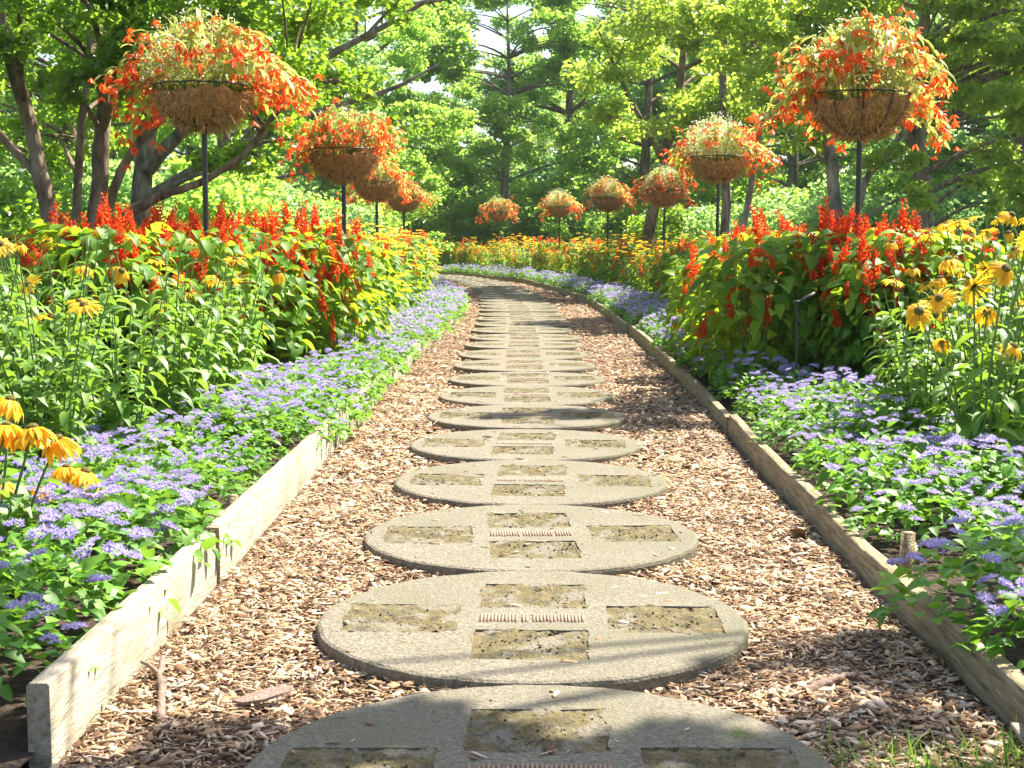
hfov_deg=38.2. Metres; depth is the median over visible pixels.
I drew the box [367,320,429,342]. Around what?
ageratum plant
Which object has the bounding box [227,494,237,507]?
wooden stake
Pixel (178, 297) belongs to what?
salvia plant
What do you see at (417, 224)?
woodland shrub
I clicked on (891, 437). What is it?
ageratum plant
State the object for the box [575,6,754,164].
woodland tree
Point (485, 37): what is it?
sky
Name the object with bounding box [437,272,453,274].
edging board
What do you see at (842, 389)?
ageratum plant
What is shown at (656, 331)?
ageratum plant
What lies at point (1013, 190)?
woodland tree
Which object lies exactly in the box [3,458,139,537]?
ageratum plant
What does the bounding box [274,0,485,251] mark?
woodland tree
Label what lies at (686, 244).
salvia plant
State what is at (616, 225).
woodland shrub
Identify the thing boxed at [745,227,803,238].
rudbeckia plant
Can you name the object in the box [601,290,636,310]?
ageratum plant
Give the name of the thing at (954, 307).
rudbeckia plant
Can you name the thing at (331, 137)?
begonia plant
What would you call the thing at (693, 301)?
salvia plant
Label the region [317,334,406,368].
ageratum plant
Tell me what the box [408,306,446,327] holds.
ageratum plant
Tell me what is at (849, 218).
salvia plant
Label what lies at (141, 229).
salvia plant
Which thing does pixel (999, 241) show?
rudbeckia plant
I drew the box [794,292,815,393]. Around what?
garden rod
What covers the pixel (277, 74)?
begonia plant
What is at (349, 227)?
rudbeckia plant
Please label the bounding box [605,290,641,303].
ageratum plant
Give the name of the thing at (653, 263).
rudbeckia plant
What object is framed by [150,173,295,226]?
woodland shrub
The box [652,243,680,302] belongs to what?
salvia plant
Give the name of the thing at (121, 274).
rudbeckia plant
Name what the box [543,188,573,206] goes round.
airy filler plant
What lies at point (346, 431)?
ageratum plant
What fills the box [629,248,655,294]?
salvia plant
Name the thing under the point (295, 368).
ageratum plant
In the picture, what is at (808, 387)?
ageratum plant
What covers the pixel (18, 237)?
rudbeckia plant
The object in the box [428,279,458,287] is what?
ageratum plant
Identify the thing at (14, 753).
garden bed soil
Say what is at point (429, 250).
rudbeckia plant
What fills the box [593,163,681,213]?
woodland shrub
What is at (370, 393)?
ageratum plant
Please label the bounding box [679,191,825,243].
woodland shrub
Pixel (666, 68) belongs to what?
woodland tree
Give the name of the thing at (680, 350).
ageratum plant
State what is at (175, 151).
woodland tree
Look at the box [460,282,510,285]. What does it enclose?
stepping stone
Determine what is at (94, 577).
ageratum plant
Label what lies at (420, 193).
begonia plant
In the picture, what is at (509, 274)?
ageratum plant
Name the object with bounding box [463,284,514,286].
stepping stone
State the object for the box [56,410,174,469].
ageratum plant
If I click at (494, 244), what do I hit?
salvia plant
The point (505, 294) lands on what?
stepping stone
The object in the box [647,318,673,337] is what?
ageratum plant
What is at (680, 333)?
ageratum plant
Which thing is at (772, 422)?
ageratum plant
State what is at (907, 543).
wooden stake
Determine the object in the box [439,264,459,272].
ageratum plant
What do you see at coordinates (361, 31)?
woodland tree
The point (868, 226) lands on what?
salvia plant
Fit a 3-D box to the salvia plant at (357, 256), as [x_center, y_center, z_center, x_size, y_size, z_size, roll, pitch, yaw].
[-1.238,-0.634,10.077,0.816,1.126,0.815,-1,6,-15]
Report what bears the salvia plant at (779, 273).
on the garden bed soil at (891, 550)
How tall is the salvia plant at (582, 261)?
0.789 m
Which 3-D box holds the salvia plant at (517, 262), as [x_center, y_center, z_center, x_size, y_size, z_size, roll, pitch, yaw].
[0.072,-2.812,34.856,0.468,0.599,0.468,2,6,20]
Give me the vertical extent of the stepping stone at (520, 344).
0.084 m
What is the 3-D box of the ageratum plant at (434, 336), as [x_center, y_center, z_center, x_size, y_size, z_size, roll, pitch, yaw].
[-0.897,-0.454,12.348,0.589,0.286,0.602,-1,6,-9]
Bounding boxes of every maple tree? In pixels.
[0,0,392,227]
[0,0,446,225]
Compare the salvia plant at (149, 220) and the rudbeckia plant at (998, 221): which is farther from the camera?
the salvia plant at (149, 220)
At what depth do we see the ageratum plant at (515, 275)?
31.80 m
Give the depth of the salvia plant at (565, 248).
29.00 m
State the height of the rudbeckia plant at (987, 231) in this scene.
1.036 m
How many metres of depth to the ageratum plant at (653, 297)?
17.57 m
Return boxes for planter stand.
[149,80,258,389]
[305,147,383,339]
[352,180,401,238]
[386,196,421,232]
[486,212,508,261]
[547,206,571,247]
[590,197,622,279]
[644,189,686,250]
[688,155,746,236]
[802,89,916,367]
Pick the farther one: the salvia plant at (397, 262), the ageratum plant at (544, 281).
the ageratum plant at (544, 281)
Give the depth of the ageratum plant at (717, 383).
8.23 m
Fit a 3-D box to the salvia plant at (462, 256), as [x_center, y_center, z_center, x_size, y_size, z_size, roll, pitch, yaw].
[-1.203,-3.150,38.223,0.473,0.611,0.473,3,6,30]
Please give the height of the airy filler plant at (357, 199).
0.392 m
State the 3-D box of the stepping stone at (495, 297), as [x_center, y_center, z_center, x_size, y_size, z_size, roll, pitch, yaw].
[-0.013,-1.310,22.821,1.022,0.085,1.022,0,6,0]
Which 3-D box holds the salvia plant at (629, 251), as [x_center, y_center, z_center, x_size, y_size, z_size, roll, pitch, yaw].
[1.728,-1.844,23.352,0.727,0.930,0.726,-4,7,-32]
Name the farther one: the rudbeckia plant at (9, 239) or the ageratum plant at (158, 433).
the rudbeckia plant at (9, 239)
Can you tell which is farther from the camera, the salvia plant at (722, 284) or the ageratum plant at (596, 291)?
the ageratum plant at (596, 291)
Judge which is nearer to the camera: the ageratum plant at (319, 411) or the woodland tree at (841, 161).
the ageratum plant at (319, 411)
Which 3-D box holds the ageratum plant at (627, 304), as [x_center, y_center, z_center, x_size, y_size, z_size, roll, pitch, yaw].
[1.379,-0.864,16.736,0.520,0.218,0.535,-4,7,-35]
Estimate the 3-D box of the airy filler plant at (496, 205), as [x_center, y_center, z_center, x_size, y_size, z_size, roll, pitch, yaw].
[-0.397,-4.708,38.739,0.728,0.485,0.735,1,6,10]
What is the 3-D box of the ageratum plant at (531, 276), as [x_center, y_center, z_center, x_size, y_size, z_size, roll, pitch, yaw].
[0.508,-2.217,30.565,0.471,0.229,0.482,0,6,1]
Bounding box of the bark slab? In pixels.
[232,685,292,704]
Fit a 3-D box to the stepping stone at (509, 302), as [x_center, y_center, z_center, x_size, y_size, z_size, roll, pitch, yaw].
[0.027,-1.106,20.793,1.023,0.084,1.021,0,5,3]
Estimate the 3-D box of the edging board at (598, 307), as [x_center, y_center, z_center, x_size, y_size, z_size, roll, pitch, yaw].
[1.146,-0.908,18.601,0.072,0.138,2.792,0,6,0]
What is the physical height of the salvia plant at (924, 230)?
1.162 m
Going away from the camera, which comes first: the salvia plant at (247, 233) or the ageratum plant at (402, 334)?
the salvia plant at (247, 233)
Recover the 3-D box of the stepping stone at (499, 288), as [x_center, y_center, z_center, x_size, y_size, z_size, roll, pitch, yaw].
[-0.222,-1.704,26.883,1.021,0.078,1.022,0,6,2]
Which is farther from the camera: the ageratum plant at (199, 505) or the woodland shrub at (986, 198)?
the woodland shrub at (986, 198)
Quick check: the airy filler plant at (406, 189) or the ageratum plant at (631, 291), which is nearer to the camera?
the ageratum plant at (631, 291)
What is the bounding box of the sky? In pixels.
[10,0,969,210]
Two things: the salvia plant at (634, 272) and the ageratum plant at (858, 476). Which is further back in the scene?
the salvia plant at (634, 272)
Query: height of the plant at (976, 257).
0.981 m
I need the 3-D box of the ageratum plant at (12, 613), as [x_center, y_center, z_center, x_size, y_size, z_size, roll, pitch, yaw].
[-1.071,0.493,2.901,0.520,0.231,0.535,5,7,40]
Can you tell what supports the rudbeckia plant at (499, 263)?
on the garden bed soil at (891, 550)
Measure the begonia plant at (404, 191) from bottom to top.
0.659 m
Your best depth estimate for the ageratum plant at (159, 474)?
4.56 m
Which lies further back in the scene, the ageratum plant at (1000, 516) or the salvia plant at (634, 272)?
the salvia plant at (634, 272)
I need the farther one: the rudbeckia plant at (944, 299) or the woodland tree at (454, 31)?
the woodland tree at (454, 31)
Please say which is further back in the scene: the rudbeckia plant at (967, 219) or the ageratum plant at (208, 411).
the rudbeckia plant at (967, 219)
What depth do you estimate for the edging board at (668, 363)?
10.58 m
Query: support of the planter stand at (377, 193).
on the garden bed soil at (14, 753)
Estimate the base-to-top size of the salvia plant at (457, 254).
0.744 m
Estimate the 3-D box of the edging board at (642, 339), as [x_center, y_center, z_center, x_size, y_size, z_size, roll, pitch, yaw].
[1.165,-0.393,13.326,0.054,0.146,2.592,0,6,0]
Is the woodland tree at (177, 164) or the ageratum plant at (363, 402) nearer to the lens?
the ageratum plant at (363, 402)
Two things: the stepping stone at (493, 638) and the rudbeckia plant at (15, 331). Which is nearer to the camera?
the stepping stone at (493, 638)
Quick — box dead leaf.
[780,525,805,537]
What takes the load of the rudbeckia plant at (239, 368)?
on the garden bed soil at (14, 753)
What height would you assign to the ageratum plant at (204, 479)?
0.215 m
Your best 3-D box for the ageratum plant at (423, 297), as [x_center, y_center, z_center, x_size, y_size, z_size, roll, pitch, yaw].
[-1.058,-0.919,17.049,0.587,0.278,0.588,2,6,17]
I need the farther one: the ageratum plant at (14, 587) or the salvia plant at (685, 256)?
the salvia plant at (685, 256)
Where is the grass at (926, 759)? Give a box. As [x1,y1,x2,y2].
[812,708,1023,767]
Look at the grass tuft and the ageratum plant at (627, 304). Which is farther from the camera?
the ageratum plant at (627, 304)
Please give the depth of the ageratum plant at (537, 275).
30.07 m
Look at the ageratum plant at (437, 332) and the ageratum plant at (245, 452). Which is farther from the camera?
the ageratum plant at (437, 332)
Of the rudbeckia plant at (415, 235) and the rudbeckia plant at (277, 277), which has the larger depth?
the rudbeckia plant at (415, 235)
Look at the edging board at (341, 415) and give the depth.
7.26 m
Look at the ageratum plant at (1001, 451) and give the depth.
5.63 m
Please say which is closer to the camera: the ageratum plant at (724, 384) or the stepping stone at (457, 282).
the ageratum plant at (724, 384)
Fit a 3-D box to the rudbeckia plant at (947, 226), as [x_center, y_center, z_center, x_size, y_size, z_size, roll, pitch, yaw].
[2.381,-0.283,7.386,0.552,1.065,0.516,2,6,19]
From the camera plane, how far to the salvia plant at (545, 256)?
32.35 m
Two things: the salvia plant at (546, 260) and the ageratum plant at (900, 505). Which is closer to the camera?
the ageratum plant at (900, 505)
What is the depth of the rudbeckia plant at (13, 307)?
6.50 m
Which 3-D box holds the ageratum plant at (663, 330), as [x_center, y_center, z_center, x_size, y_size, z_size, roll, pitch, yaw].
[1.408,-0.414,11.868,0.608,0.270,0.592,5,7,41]
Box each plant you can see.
[0,233,14,296]
[0,233,21,308]
[0,234,16,272]
[0,234,63,415]
[0,236,116,433]
[0,242,46,419]
[0,246,96,455]
[0,252,49,355]
[0,259,32,477]
[0,267,125,493]
[0,280,14,391]
[0,395,81,599]
[0,431,122,479]
[0,445,94,500]
[0,463,98,579]
[0,472,129,572]
[0,501,180,623]
[0,524,152,658]
[0,537,38,602]
[0,597,100,705]
[1,440,163,519]
[1,472,227,585]
[3,234,25,291]
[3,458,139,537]
[5,230,99,376]
[7,190,158,404]
[13,242,39,284]
[15,212,125,370]
[27,237,119,424]
[28,424,135,467]
[32,210,187,400]
[46,204,190,394]
[50,445,169,499]
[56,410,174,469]
[62,264,179,478]
[74,474,240,562]
[81,423,207,486]
[82,467,225,546]
[88,7,339,171]
[97,233,192,415]
[105,222,199,392]
[108,246,223,457]
[109,434,183,471]
[123,214,236,384]
[125,199,178,231]
[127,0,265,92]
[129,409,229,457]
[131,204,164,231]
[134,206,187,232]
[136,446,249,519]
[145,257,247,431]
[147,220,271,384]
[147,385,266,455]
[165,201,185,233]
[170,452,256,497]
[176,261,267,421]
[180,207,241,228]
[181,227,254,384]
[184,435,270,479]
[185,209,259,234]
[185,384,294,441]
[186,200,280,360]
[186,235,286,399]
[187,421,290,470]
[193,388,332,452]
[209,203,319,367]
[213,377,305,420]
[215,206,295,355]
[215,365,322,419]
[217,204,269,225]
[247,200,348,371]
[248,362,320,401]
[248,372,372,429]
[249,200,356,359]
[249,216,319,368]
[252,385,294,401]
[255,359,327,390]
[263,399,356,442]
[277,104,414,185]
[278,208,387,357]
[284,353,348,385]
[285,348,363,378]
[297,351,393,388]
[298,375,376,414]
[299,367,383,404]
[300,357,385,397]
[301,103,379,151]
[302,392,362,426]
[307,219,369,357]
[313,219,404,359]
[316,348,399,387]
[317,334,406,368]
[331,335,409,374]
[337,158,411,207]
[346,193,385,211]
[346,224,377,322]
[348,354,390,375]
[349,193,367,203]
[357,223,412,323]
[362,156,393,181]
[362,331,422,363]
[366,329,418,352]
[366,338,412,357]
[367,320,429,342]
[369,225,413,310]
[369,234,430,314]
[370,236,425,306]
[372,236,410,309]
[374,237,413,316]
[380,322,428,348]
[381,180,436,211]
[382,305,418,318]
[385,234,433,304]
[388,313,439,346]
[389,230,440,289]
[390,228,440,289]
[393,317,436,339]
[394,179,416,197]
[397,231,434,298]
[399,312,445,336]
[402,306,457,331]
[403,293,442,305]
[408,230,440,289]
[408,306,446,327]
[408,318,442,338]
[410,300,460,324]
[412,290,446,299]
[413,312,445,327]
[418,298,465,320]
[422,292,467,312]
[426,290,465,310]
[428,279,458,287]
[428,305,457,321]
[430,283,455,289]
[432,283,465,300]
[434,241,456,267]
[437,236,457,265]
[437,286,471,300]
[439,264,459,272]
[439,294,468,308]
[440,288,469,304]
[445,264,464,272]
[454,245,471,272]
[455,238,476,272]
[457,251,473,272]
[457,266,474,273]
[462,264,480,273]
[466,244,488,272]
[470,266,483,273]
[475,196,518,222]
[478,249,494,266]
[478,266,501,273]
[481,267,497,275]
[483,196,509,212]
[487,233,510,257]
[487,240,511,269]
[488,237,512,268]
[495,267,513,276]
[501,235,527,268]
[504,233,525,268]
[505,269,522,276]
[506,253,521,269]
[510,238,534,277]
[512,268,533,277]
[514,237,536,254]
[517,268,539,278]
[524,247,538,268]
[525,236,550,267]
[525,271,543,279]
[530,272,545,279]
[532,251,550,272]
[533,271,555,281]
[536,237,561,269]
[537,191,584,221]
[540,249,555,272]
[541,273,562,283]
[542,274,564,282]
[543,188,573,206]
[545,250,565,271]
[547,272,574,285]
[551,253,573,273]
[556,238,582,276]
[557,277,576,288]
[563,277,591,288]
[565,278,596,290]
[568,279,594,292]
[572,238,596,277]
[574,281,599,292]
[575,247,601,281]
[577,237,605,274]
[580,176,639,217]
[585,284,616,300]
[586,248,612,281]
[588,175,620,197]
[589,234,625,283]
[590,284,627,301]
[592,285,628,304]
[598,239,625,281]
[599,290,629,303]
[600,238,640,285]
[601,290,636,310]
[602,291,627,306]
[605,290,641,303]
[605,296,639,313]
[611,292,654,311]
[612,299,645,315]
[613,239,640,275]
[614,300,646,318]
[615,246,645,290]
[618,254,641,286]
[622,236,653,282]
[622,302,653,319]
[623,303,667,325]
[624,305,654,320]
[628,166,703,208]
[628,305,664,329]
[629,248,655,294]
[632,240,666,294]
[632,290,662,301]
[634,243,674,296]
[634,290,657,299]
[634,311,672,332]
[637,241,683,297]
[638,292,663,302]
[639,314,673,329]
[642,318,670,334]
[644,164,684,190]
[645,297,668,305]
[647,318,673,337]
[649,325,667,338]
[650,317,689,346]
[650,322,690,351]
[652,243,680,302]
[653,299,671,310]
[656,258,680,302]
[657,233,740,375]
[659,117,781,197]
[660,329,690,354]
[661,239,696,269]
[661,245,699,316]
[667,248,690,300]
[672,343,705,360]
[675,333,745,374]
[676,343,705,365]
[679,112,749,160]
[683,236,778,384]
[684,238,700,249]
[685,234,749,296]
[685,255,727,332]
[686,235,820,397]
[689,352,735,376]
[692,349,736,376]
[695,219,751,259]
[707,350,798,397]
[711,247,778,355]
[714,368,767,394]
[715,368,794,410]
[731,205,818,334]
[731,247,823,378]
[732,382,793,410]
[732,382,813,419]
[736,229,798,362]
[742,1,960,161]
[743,246,821,375]
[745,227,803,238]
[745,383,834,427]
[747,210,878,377]
[749,397,836,446]
[749,397,869,454]
[761,364,852,405]
[766,362,850,396]
[776,205,832,379]
[776,239,873,388]
[780,421,861,454]
[783,7,929,101]
[785,366,895,420]
[786,195,916,377]
[787,366,875,412]
[790,436,876,474]
[792,410,954,486]
[811,230,882,371]
[811,435,1001,524]
[812,393,880,434]
[813,216,936,399]
[820,401,901,444]
[825,393,953,447]
[828,462,936,505]
[829,205,874,235]
[839,198,975,382]
[839,469,998,551]
[850,216,881,236]
[853,227,957,382]
[857,421,955,463]
[862,275,957,435]
[866,271,983,453]
[866,515,1023,657]
[874,209,925,238]
[874,222,882,235]
[878,428,987,474]
[879,228,1013,396]
[879,432,1018,510]
[883,232,992,417]
[901,433,1023,521]
[905,236,1023,493]
[913,413,987,453]
[923,230,1014,249]
[933,225,975,234]
[937,220,1023,398]
[939,256,1023,466]
[945,277,1023,432]
[947,216,993,241]
[948,216,1023,389]
[948,580,1023,680]
[952,440,1023,458]
[953,218,1015,279]
[953,494,1023,593]
[956,234,1023,384]
[958,217,1003,250]
[966,227,1011,357]
[967,489,1023,534]
[973,236,1023,288]
[982,286,1023,440]
[982,445,1023,483]
[992,458,1023,511]
[992,512,1023,561]
[996,222,1016,289]
[997,211,1023,345]
[997,246,1023,417]
[999,248,1023,456]
[1001,468,1023,498]
[1013,275,1023,451]
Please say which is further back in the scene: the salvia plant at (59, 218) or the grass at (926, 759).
the salvia plant at (59, 218)
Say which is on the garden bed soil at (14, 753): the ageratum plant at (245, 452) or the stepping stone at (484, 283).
the ageratum plant at (245, 452)
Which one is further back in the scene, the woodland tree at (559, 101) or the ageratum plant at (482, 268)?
the woodland tree at (559, 101)
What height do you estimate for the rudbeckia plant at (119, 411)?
0.883 m
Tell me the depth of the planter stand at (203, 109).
8.73 m
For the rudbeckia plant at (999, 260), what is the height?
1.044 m
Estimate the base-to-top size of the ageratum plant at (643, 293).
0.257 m
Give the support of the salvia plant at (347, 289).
on the garden bed soil at (14, 753)
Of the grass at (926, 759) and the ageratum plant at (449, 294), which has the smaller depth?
the grass at (926, 759)
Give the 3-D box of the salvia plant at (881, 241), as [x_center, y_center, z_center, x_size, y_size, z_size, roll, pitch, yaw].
[2.214,-0.462,8.236,0.799,1.145,0.830,3,6,29]
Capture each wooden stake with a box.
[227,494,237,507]
[899,531,915,574]
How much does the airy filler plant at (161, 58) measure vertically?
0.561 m
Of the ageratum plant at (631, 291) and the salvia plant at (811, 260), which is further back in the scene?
the ageratum plant at (631, 291)
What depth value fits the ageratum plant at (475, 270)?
35.88 m
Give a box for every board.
[26,576,168,767]
[153,533,216,636]
[204,492,256,584]
[245,418,334,538]
[328,374,382,450]
[383,349,412,394]
[410,328,437,359]
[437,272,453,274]
[437,316,453,334]
[454,273,502,280]
[503,276,532,285]
[533,281,557,291]
[558,287,576,299]
[577,293,597,307]
[594,302,610,318]
[610,312,628,334]
[628,324,652,354]
[651,344,688,383]
[682,373,729,436]
[728,414,837,538]
[821,509,1023,730]
[1010,722,1023,745]
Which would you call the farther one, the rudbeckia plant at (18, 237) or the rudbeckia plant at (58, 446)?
the rudbeckia plant at (18, 237)
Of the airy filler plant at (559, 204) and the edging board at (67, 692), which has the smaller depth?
the edging board at (67, 692)
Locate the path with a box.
[58,282,1023,767]
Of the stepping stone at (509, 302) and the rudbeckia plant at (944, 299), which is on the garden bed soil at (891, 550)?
the rudbeckia plant at (944, 299)
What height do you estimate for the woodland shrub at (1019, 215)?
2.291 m
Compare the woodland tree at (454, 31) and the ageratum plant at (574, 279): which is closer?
the ageratum plant at (574, 279)
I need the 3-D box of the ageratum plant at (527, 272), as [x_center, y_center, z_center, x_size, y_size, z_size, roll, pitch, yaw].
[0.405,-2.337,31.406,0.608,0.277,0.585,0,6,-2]
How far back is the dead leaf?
4.65 m
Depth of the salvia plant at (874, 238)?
8.31 m
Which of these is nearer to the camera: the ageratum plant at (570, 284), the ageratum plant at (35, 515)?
the ageratum plant at (35, 515)
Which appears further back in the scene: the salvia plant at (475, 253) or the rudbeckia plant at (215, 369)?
the salvia plant at (475, 253)
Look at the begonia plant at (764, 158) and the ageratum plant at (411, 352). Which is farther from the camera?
the begonia plant at (764, 158)
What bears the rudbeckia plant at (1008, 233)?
on the garden bed soil at (891, 550)
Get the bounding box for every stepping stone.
[246,685,831,767]
[316,571,748,693]
[364,504,697,578]
[394,460,666,510]
[410,429,639,463]
[427,404,626,431]
[437,276,474,277]
[439,385,614,407]
[440,277,480,278]
[444,278,489,280]
[448,371,605,388]
[450,280,496,282]
[454,359,595,373]
[456,281,504,283]
[458,349,587,360]
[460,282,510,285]
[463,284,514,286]
[464,340,583,350]
[467,285,521,288]
[469,333,579,342]
[471,327,573,334]
[472,287,527,289]
[472,289,529,292]
[474,291,534,294]
[475,321,570,327]
[476,293,539,296]
[476,316,566,322]
[478,296,543,299]
[478,301,549,305]
[478,312,562,316]
[479,298,547,301]
[479,308,559,312]
[480,304,555,308]
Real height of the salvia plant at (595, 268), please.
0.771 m
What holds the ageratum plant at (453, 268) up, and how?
on the garden bed soil at (891, 550)
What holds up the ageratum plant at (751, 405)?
on the garden bed soil at (891, 550)
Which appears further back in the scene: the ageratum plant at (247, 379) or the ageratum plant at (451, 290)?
the ageratum plant at (451, 290)
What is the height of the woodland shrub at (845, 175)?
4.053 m
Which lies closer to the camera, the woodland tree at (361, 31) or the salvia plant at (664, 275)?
the salvia plant at (664, 275)
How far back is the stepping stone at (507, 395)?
8.52 m
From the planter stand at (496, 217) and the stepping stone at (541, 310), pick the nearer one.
the stepping stone at (541, 310)
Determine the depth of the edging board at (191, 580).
3.75 m
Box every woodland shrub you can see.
[0,143,198,222]
[0,158,85,217]
[0,186,85,269]
[0,220,27,270]
[111,167,285,219]
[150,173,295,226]
[166,172,335,211]
[250,188,388,240]
[288,192,408,239]
[385,208,467,261]
[401,159,524,261]
[415,210,505,264]
[447,156,626,240]
[493,198,593,256]
[523,208,623,250]
[579,198,656,245]
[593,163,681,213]
[622,200,739,249]
[626,199,715,241]
[628,167,746,214]
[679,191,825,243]
[684,186,809,239]
[740,161,855,200]
[758,174,910,215]
[782,186,908,233]
[812,167,903,196]
[863,184,1023,239]
[866,169,1007,231]
[964,178,1015,240]
[973,186,1023,246]
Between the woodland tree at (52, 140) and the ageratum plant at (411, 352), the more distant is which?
the woodland tree at (52, 140)
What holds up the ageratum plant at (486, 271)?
on the garden bed soil at (891, 550)
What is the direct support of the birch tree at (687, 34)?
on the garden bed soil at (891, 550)
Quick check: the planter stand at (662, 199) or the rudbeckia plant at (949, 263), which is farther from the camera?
the planter stand at (662, 199)
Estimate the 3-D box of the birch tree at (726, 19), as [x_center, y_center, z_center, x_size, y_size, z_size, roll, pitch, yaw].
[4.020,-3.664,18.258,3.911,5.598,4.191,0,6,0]
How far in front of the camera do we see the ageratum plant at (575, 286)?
23.86 m
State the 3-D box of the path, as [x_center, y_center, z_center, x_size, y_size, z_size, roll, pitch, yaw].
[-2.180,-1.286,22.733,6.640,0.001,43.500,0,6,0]
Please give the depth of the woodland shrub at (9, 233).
12.41 m
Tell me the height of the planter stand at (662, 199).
1.767 m
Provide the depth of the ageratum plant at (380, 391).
8.10 m
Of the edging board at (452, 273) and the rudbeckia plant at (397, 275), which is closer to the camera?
the rudbeckia plant at (397, 275)
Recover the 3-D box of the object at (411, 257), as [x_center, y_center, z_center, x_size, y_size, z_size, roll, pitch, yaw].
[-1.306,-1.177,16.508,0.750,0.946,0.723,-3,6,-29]
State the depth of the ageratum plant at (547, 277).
28.44 m
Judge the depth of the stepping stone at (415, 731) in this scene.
2.71 m
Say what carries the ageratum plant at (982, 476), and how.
on the garden bed soil at (891, 550)
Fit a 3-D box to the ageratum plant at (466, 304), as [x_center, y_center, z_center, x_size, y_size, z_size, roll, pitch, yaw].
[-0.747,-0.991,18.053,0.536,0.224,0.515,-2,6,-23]
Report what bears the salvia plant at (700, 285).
on the garden bed soil at (891, 550)
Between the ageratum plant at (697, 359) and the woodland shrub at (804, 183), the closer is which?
the ageratum plant at (697, 359)
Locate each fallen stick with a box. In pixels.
[140,655,172,731]
[802,669,859,694]
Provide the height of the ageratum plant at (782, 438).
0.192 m
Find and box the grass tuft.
[724,724,758,740]
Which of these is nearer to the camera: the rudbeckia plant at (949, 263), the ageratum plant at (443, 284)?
the rudbeckia plant at (949, 263)
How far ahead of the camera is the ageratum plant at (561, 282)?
25.92 m
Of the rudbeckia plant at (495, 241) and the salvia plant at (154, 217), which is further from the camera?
the rudbeckia plant at (495, 241)
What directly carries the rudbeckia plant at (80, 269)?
on the garden bed soil at (14, 753)
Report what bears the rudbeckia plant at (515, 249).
on the garden bed soil at (891, 550)
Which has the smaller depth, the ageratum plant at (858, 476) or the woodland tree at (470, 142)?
the ageratum plant at (858, 476)
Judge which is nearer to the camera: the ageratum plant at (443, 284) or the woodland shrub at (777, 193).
the ageratum plant at (443, 284)
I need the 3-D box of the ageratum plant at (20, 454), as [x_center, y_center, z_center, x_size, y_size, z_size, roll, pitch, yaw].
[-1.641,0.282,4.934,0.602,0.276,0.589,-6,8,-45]
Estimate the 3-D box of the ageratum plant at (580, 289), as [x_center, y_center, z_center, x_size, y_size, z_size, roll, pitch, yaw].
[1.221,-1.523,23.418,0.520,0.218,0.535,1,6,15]
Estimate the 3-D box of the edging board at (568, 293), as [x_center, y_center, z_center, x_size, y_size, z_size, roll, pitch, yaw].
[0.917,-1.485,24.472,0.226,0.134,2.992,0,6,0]
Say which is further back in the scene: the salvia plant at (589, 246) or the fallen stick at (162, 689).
the salvia plant at (589, 246)
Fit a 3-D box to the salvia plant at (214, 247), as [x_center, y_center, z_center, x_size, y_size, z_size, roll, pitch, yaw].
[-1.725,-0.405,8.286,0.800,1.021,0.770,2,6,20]
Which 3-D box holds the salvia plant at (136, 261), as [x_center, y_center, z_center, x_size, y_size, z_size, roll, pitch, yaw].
[-2.108,-0.381,7.787,0.834,1.072,0.833,1,6,12]
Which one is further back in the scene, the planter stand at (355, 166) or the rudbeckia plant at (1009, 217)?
the planter stand at (355, 166)
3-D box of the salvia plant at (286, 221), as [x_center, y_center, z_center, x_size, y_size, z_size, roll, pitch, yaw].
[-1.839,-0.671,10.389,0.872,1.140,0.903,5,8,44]
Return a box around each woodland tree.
[0,4,206,193]
[0,37,129,176]
[1,71,48,156]
[3,5,200,175]
[32,92,311,190]
[70,5,408,210]
[116,133,277,159]
[212,10,420,190]
[244,0,491,227]
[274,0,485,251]
[341,6,479,210]
[391,84,491,210]
[408,0,618,241]
[435,0,692,215]
[450,90,564,205]
[491,92,574,181]
[515,0,767,230]
[515,33,634,203]
[574,8,854,206]
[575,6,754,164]
[615,0,866,189]
[665,0,914,202]
[761,79,865,172]
[771,3,997,188]
[819,3,971,174]
[843,13,1014,199]
[850,0,1023,196]
[943,3,1023,213]
[985,106,1008,136]
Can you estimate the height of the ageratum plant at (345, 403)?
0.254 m
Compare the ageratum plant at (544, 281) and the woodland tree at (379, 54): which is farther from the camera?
the woodland tree at (379, 54)
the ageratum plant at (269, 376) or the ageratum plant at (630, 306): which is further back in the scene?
the ageratum plant at (630, 306)
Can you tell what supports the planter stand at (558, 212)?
on the garden bed soil at (891, 550)
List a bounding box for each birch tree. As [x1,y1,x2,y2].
[560,0,805,251]
[601,0,832,237]
[689,0,975,231]
[825,0,1023,234]

